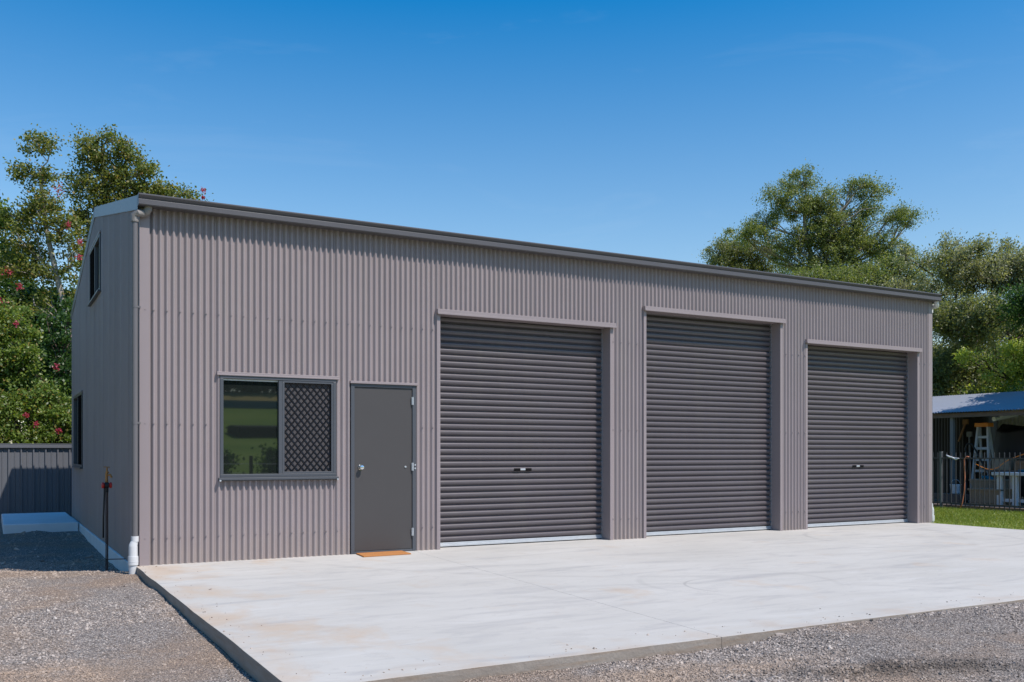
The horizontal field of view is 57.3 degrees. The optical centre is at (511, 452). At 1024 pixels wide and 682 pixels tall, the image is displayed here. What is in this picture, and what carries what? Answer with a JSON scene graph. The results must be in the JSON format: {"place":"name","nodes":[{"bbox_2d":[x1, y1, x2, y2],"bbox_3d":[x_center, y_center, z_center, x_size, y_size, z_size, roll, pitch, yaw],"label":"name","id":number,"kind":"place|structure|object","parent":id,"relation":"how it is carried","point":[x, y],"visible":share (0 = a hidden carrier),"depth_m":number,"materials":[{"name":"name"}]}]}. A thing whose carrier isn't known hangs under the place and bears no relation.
{"place":"outdoors","nodes":[
{"label":"outdoors","id":0,"kind":"place"},
{"bbox_2d":[137,551,720,681],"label":"concrete apron","id":1,"kind":"object","parent":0,"point":[355,617],"visible":0.81,"depth_m":6.95,"materials":[{"name":"grey concrete"}]},
{"bbox_2d":[356,550,410,556],"bbox_3d":[-1.587,1.242,11.543,0.647,0.015,0.385,0,0,-29],"label":"doormat","id":2,"kind":"object","parent":1,"relation":"on","point":[383,553],"visible":1,"depth_m":11.50,"materials":[{"name":"orange"}]},
{"bbox_2d":[0,519,1023,681],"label":"gravel driveway","id":3,"kind":"structure","parent":0,"point":[28,536],"depth_m":6.48,"materials":[{"name":"grey gravel"}]},
{"bbox_2d":[0,443,71,518],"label":"steel fence","id":4,"kind":"object","parent":3,"relation":"on","point":[35,478],"visible":0.1,"depth_m":20.45,"materials":[{"name":"grey metal"}]},
{"bbox_2d":[1,512,77,533],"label":"concrete pad","id":5,"kind":"object","parent":3,"relation":"on","point":[47,522],"visible":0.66,"depth_m":16.93,"materials":[{"name":"grey concrete"}]},
{"bbox_2d":[101,466,125,570],"bbox_3d":[-4.747,0.855,11.175,0.290,1.390,0.106,0,0,-7],"label":"garden tap","id":6,"kind":"object","parent":3,"relation":"on","point":[106,485],"visible":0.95,"depth_m":11.17,"materials":[{"name":"metal"}]},
{"bbox_2d":[0,0,1023,442],"label":"sky","id":7,"kind":"structure","parent":0,"point":[647,128],"materials":[{"name":"blue"}]},
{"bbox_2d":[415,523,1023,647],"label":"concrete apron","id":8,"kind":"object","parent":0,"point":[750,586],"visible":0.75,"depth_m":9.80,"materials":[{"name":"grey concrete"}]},
{"bbox_2d":[943,493,967,502],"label":"timber block","id":9,"kind":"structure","parent":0,"point":[953,497],"depth_m":22.87,"materials":[{"name":"wood"}]},
{"bbox_2d":[950,479,961,493],"bbox_3d":[10.889,0.823,23.006,0.264,0.354,0.269,0,0,-29],"label":"bucket","id":10,"kind":"object","parent":9,"relation":"on","point":[957,488],"visible":0.69,"depth_m":22.91,"materials":[{"name":"white paint"}]},
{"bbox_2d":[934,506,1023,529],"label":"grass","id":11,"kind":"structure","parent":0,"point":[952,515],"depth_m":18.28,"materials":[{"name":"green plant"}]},
{"bbox_2d":[934,499,1023,510],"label":"patio","id":12,"kind":"structure","parent":0,"point":[986,507],"depth_m":21.35,"materials":[{"name":"grey concrete"}]},
{"bbox_2d":[932,493,968,499],"bbox_3d":[10.297,1.080,24.256,0.080,0.140,3.800,0,0,-29],"label":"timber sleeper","id":13,"kind":"object","parent":12,"relation":"on","point":[935,496],"depth_m":23.48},
{"bbox_2d":[964,443,985,493],"bbox_3d":[11.509,0.482,23.228,0.044,1.460,0.657,0,0,-29],"label":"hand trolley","id":14,"kind":"object","parent":12,"relation":"on","point":[974,448],"visible":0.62,"depth_m":23.40,"materials":[{"name":"black metal"}]},
{"bbox_2d":[932,391,1023,500],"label":"lean to","id":15,"kind":"object","parent":12,"relation":"on","point":[950,413],"visible":0.41,"depth_m":24.98,"materials":[{"name":"metal"}]},
{"bbox_2d":[958,419,968,441],"bbox_3d":[11.710,-0.582,24.323,0.065,0.576,0.284,0,0,-29],"label":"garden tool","id":16,"kind":"object","parent":15,"relation":"hanging from","point":[965,421],"visible":1,"depth_m":24.29,"materials":[{"name":"wood"}]},
{"bbox_2d":[967,432,972,460],"bbox_3d":[11.798,-0.175,24.163,0.065,0.750,0.140,0,0,-29],"label":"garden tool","id":17,"kind":"object","parent":15,"relation":"hanging from","point":[969,435],"visible":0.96,"depth_m":24.13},
{"bbox_2d":[992,415,1018,420],"bbox_3d":[12.112,-0.902,22.816,0.984,0.273,0.273,0,0,-23],"label":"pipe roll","id":18,"kind":"object","parent":15,"relation":"hanging from","point":[996,418],"visible":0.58,"depth_m":22.69,"materials":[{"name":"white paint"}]},
{"bbox_2d":[970,423,995,487],"bbox_3d":[11.802,0.237,23.359,0.510,1.975,0.570,0,0,-29],"label":"step ladder","id":19,"kind":"object","parent":12,"relation":"on","point":[979,437],"visible":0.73,"depth_m":23.29,"materials":[{"name":"white metal"}]},
{"bbox_2d":[967,488,1011,504],"bbox_3d":[11.146,1.022,21.822,0.530,0.384,0.830,0,0,-29],"label":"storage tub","id":20,"kind":"object","parent":12,"relation":"on","point":[986,495],"visible":0.62,"depth_m":21.66,"materials":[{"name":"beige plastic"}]},
{"bbox_2d":[991,472,1023,505],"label":"white table","id":21,"kind":"object","parent":12,"relation":"on","point":[1011,487],"visible":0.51,"depth_m":21.19,"materials":[{"name":"paint"}]},
{"bbox_2d":[992,459,1016,469],"bbox_3d":[11.861,0.267,22.585,0.320,0.283,0.450,0,0,-29],"label":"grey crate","id":22,"kind":"object","parent":21,"relation":"on","point":[1006,464],"visible":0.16,"depth_m":22.44,"materials":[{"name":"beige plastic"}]},
{"bbox_2d":[1015,461,1023,469],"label":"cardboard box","id":23,"kind":"object","parent":21,"relation":"on","point":[1017,465],"visible":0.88,"depth_m":22.11,"materials":[{"name":"cardboard"}]},
{"bbox_2d":[992,424,1023,496],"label":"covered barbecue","id":24,"kind":"object","parent":12,"relation":"on","point":[1009,438],"visible":0.48,"depth_m":23.25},
{"bbox_2d":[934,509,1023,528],"bbox_3d":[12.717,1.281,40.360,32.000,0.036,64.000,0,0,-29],"label":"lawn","id":25,"kind":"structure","parent":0,"point":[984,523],"depth_m":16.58,"materials":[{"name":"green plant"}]},
{"bbox_2d":[696,230,796,275],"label":"tree","id":26,"kind":"object","parent":25,"relation":"on","point":[726,255],"visible":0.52,"depth_m":49.36,"materials":[{"name":"green plant"}]},
{"bbox_2d":[718,159,938,282],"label":"eucalyptus tree","id":27,"kind":"object","parent":25,"relation":"on","point":[831,241],"visible":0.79,"depth_m":43.59,"materials":[{"name":"green plant"}]},
{"bbox_2d":[783,245,943,292],"bbox_3d":[15.099,-3.654,39.790,7.050,10.209,3.740,0,0,2],"label":"tree","id":28,"kind":"object","parent":25,"relation":"on","point":[875,275],"visible":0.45,"depth_m":39.55,"materials":[{"name":"green plant"}]},
{"bbox_2d":[865,264,983,352],"bbox_3d":[16.191,-3.130,37.039,5.498,9.205,3.974,0,0,17],"label":"bushy tree","id":29,"kind":"object","parent":25,"relation":"on","point":[923,285],"visible":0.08,"depth_m":36.46,"materials":[{"name":"green plant"}]},
{"bbox_2d":[888,228,1021,368],"bbox_3d":[16.733,-3.460,34.789,5.862,9.861,4.509,0,0,-29],"label":"bushy tree","id":30,"kind":"object","parent":25,"relation":"on","point":[949,279],"visible":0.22,"depth_m":34.31,"materials":[{"name":"green plant"}]},
{"bbox_2d":[922,235,1023,355],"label":"bushy tree","id":31,"kind":"object","parent":25,"relation":"on","point":[941,259],"visible":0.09,"depth_m":33.84,"materials":[{"name":"green plant"}]},
{"bbox_2d":[932,336,1022,395],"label":"screening shrub","id":32,"kind":"object","parent":25,"relation":"on","point":[944,373],"visible":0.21,"depth_m":30.39,"materials":[{"name":"green plant"}]},
{"bbox_2d":[932,288,1023,396],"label":"bushy tree","id":33,"kind":"object","parent":25,"relation":"on","point":[969,323],"visible":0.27,"depth_m":29.50,"materials":[{"name":"green plant"}]},
{"bbox_2d":[932,451,1023,510],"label":"fence","id":34,"kind":"object","parent":25,"relation":"on","point":[941,458],"visible":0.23,"depth_m":21.19,"materials":[{"name":"black metal"}]},
{"bbox_2d":[960,456,968,507],"bbox_3d":[10.306,0.662,21.334,0.052,1.184,0.206,0,0,-38],"label":"garden hose","id":35,"kind":"object","parent":34,"relation":"hanging from","point":[964,481],"visible":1,"depth_m":21.33,"materials":[{"name":"orange rubber"}]},
{"bbox_2d":[950,335,1023,394],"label":"bushy tree","id":36,"kind":"object","parent":25,"relation":"on","point":[1015,366],"visible":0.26,"depth_m":28.41,"materials":[{"name":"green plant"}]},
{"bbox_2d":[951,244,1023,358],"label":"bushy tree","id":37,"kind":"object","parent":25,"relation":"on","point":[1017,264],"visible":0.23,"depth_m":32.80,"materials":[{"name":"green plant"}]},
{"bbox_2d":[980,277,1023,393],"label":"bushy tree","id":38,"kind":"object","parent":25,"relation":"on","point":[1015,309],"visible":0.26,"depth_m":27.14,"materials":[{"name":"green plant"}]},
{"bbox_2d":[1009,270,1023,345],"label":"bushy tree","id":39,"kind":"object","parent":25,"relation":"on","point":[1021,331],"visible":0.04,"depth_m":33.60,"materials":[{"name":"green plant"}]},
{"bbox_2d":[970,479,1008,488],"bbox_3d":[11.438,0.778,22.430,0.480,0.304,0.780,0,0,-29],"label":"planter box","id":40,"kind":"object","parent":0,"point":[987,483],"visible":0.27,"depth_m":22.27,"materials":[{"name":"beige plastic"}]},
{"bbox_2d":[985,470,1018,478],"bbox_3d":[12.020,0.812,22.381,0.430,0.804,1.250,0,0,-29],"label":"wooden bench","id":41,"kind":"object","parent":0,"point":[1000,471],"visible":0.38,"depth_m":22.53,"materials":[{"name":"wood"}]},
{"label":"garden bed","id":42,"kind":"structure","parent":0,"visible":0},
{"bbox_2d":[0,196,38,286],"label":"tall tree","id":43,"kind":"object","parent":42,"relation":"on","point":[3,228],"visible":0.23,"depth_m":25.93,"materials":[{"name":"green plant"}]},
{"bbox_2d":[0,290,48,425],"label":"flowering shrub","id":44,"kind":"object","parent":42,"relation":"on","point":[12,356],"visible":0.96,"depth_m":21.72,"materials":[{"name":"green plant"}]},
{"bbox_2d":[0,377,71,443],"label":"flowering shrub","id":45,"kind":"object","parent":42,"relation":"on","point":[43,429],"visible":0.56,"depth_m":21.32,"materials":[{"name":"green plant"}]},
{"bbox_2d":[2,295,73,441],"bbox_3d":[-11.191,-1.218,22.934,2.729,5.337,2.142,0,0,-12],"label":"flowering shrub","id":46,"kind":"object","parent":42,"relation":"on","point":[60,346],"visible":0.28,"depth_m":22.88,"materials":[{"name":"green plant"}]},
{"bbox_2d":[0,277,76,425],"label":"dark tree","id":47,"kind":"object","parent":42,"relation":"on","point":[28,289],"visible":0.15,"depth_m":27.56,"materials":[{"name":"green plant"}]},
{"bbox_2d":[0,123,89,350],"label":"tall tree","id":48,"kind":"object","parent":42,"relation":"on","point":[42,205],"visible":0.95,"depth_m":24.83,"materials":[{"name":"green plant"}]},
{"bbox_2d":[53,123,213,258],"bbox_3d":[-10.589,-3.833,26.028,4.562,10.568,1.886,0,0,-6],"label":"tall tree","id":49,"kind":"object","parent":42,"relation":"on","point":[117,180],"visible":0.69,"depth_m":25.77,"materials":[{"name":"green plant"}]},
{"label":"ground","id":50,"kind":"structure","parent":0,"visible":0},
{"bbox_2d":[70,193,941,573],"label":"garage shed","id":51,"kind":"structure","parent":50,"relation":"on","point":[252,383],"depth_m":12.68,"materials":[{"name":"metal"}]},
{"bbox_2d":[72,390,82,468],"bbox_3d":[-8.040,-0.416,17.380,0.096,1.388,1.940,0,0,-29],"label":"window","id":52,"kind":"structure","parent":51,"relation":"in","point":[78,397],"depth_m":17.32,"materials":[{"name":"black glass"}]},
{"bbox_2d":[87,230,100,306],"bbox_3d":[-6.461,-2.831,14.539,0.096,0.898,1.680,0,0,-29],"label":"window","id":53,"kind":"structure","parent":51,"relation":"in","point":[95,250],"depth_m":14.53,"materials":[{"name":"black glass"}]},
{"bbox_2d":[218,375,338,481],"bbox_3d":[-2.768,-0.285,11.148,1.425,1.230,0.138,0,0,-29],"label":"window","id":54,"kind":"structure","parent":51,"relation":"in","point":[272,428],"depth_m":11.13,"materials":[{"name":"grey glass"}]},
{"bbox_2d":[350,383,415,553],"bbox_3d":[-1.614,0.194,11.784,0.867,2.108,0.146,0,0,-29],"label":"door","id":55,"kind":"structure","parent":51,"relation":"in","point":[382,417],"depth_m":11.77,"materials":[{"name":"metal"}]},
{"bbox_2d":[440,317,601,547],"bbox_3d":[0.127,-0.320,13.000,2.667,3.140,0.096,0,0,-29],"label":"roller door","id":56,"kind":"structure","parent":51,"relation":"in","point":[521,403],"depth_m":12.96,"materials":[{"name":"metal"}]},
{"bbox_2d":[646,313,770,535],"bbox_3d":[3.027,-0.445,14.616,2.667,3.390,0.090,0,0,-29],"label":"roller door","id":57,"kind":"structure","parent":51,"relation":"in","point":[708,381],"depth_m":14.60,"materials":[{"name":"metal"}]},
{"bbox_2d":[808,345,907,527],"bbox_3d":[5.915,-0.320,16.218,2.702,3.140,0.096,0,0,-29],"label":"roller door","id":58,"kind":"structure","parent":51,"relation":"in","point":[858,398],"depth_m":16.23,"materials":[{"name":"metal"}]}
]}

